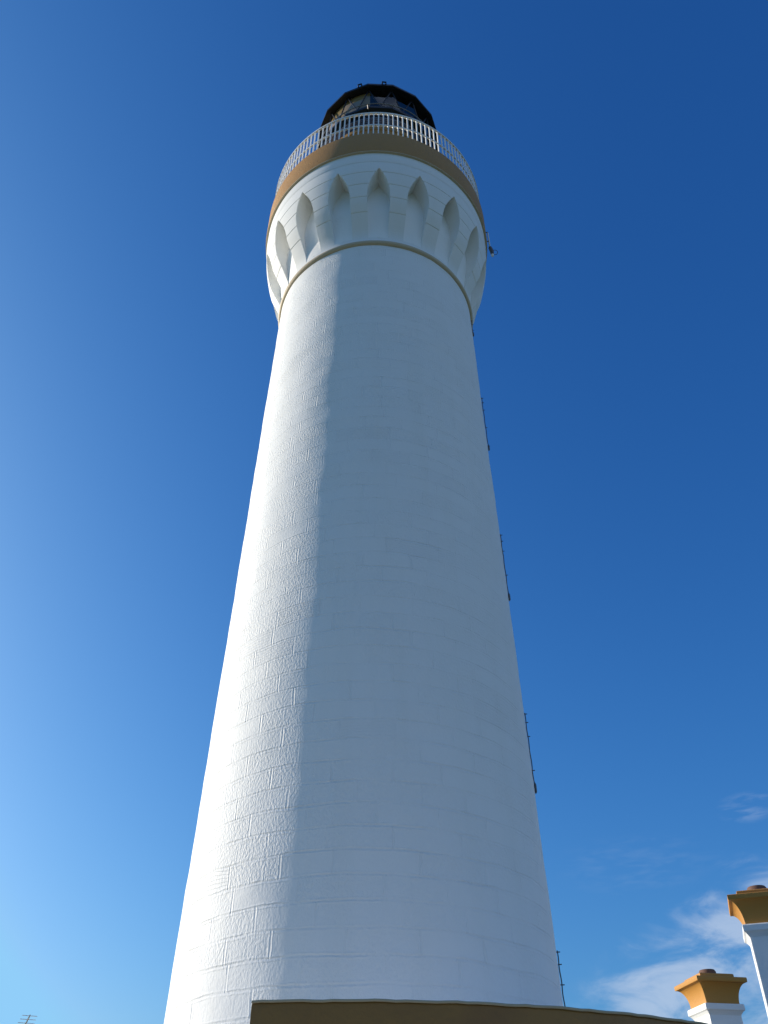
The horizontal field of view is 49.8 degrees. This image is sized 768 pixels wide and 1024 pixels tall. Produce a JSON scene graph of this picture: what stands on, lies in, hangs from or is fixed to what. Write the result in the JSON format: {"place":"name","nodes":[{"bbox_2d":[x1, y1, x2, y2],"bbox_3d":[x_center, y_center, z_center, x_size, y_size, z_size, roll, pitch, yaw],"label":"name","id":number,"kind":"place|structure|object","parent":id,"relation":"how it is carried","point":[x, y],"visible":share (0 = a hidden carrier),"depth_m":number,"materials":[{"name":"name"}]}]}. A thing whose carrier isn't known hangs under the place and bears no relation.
{"place":"outdoors","nodes":[
{"label":"outdoors","id":0,"kind":"place"},
{"bbox_2d":[0,0,767,1023],"label":"sky","id":1,"kind":"structure","parent":0,"point":[615,152],"materials":[{"name":"blue"}]},
{"label":"yard","id":2,"kind":"structure","parent":0,"visible":0},
{"bbox_2d":[18,1015,36,1023],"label":"television aerial","id":3,"kind":"object","parent":2,"relation":"on","point":[27,1019],"visible":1,"depth_m":12.35,"materials":[{"name":"silver metal"}]},
{"bbox_2d":[164,81,562,1023],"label":"lighthouse","id":4,"kind":"object","parent":2,"relation":"on","point":[368,825],"visible":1,"depth_m":13.44,"materials":[{"name":"white paint"}]},
{"bbox_2d":[481,398,489,450],"bbox_3d":[2.420,-2.114,19.754,0.092,1.842,0.043,1,-41,-1],"label":"cable run","id":5,"kind":"object","parent":4,"relation":"attached to","point":[485,426],"visible":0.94,"depth_m":19.66,"materials":[{"name":"grey metal"}]},
{"bbox_2d":[486,232,497,256],"bbox_3d":[3.212,-8.038,24.819,0.312,1.310,0.150,12,-42,-13],"label":"gallery lamp","id":6,"kind":"object","parent":4,"relation":"attached to","point":[490,248],"visible":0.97,"depth_m":24.53,"materials":[{"name":"grey metal"}]},
{"bbox_2d":[500,534,510,600],"bbox_3d":[2.473,1.115,16.945,0.083,1.702,0.043,1,-41,-1],"label":"cable run","id":7,"kind":"object","parent":4,"relation":"attached to","point":[509,598],"visible":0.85,"depth_m":16.85,"materials":[{"name":"grey metal"}]},
{"bbox_2d":[524,713,536,793],"bbox_3d":[2.528,4.145,14.311,0.083,1.472,0.043,1,-41,-1],"label":"cable run","id":8,"kind":"object","parent":4,"relation":"attached to","point":[535,787],"visible":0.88,"depth_m":14.22,"materials":[{"name":"grey metal"}]},
{"bbox_2d":[556,950,565,1006],"bbox_3d":[2.580,6.937,11.883,0.083,1.172,0.043,1,-41,-1],"label":"cable run","id":9,"kind":"object","parent":4,"relation":"attached to","point":[561,984],"visible":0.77,"depth_m":12.03,"materials":[{"name":"grey metal"}]},
{"bbox_2d":[250,998,707,1023],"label":"base building","id":10,"kind":"structure","parent":2,"relation":"on","point":[341,1011],"depth_m":7.18,"materials":[{"name":"paint"}]},
{"label":"ground","id":11,"kind":"structure","parent":0,"visible":0},
{"bbox_3d":[8.266,11.261,13.217,5.600,3.500,9.000,1,-41,-1],"label":"cottage","id":12,"kind":"object","parent":11,"relation":"on","visible":0},
{"bbox_2d":[674,969,746,1023],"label":"chimney","id":13,"kind":"object","parent":12,"relation":"on","point":[711,996],"visible":1,"depth_m":16.31,"materials":[{"name":"white paint"}]},
{"bbox_2d":[727,885,767,1015],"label":"chimney","id":14,"kind":"object","parent":12,"relation":"on","point":[748,908],"visible":1,"depth_m":13.87,"materials":[{"name":"white paint"}]}
]}

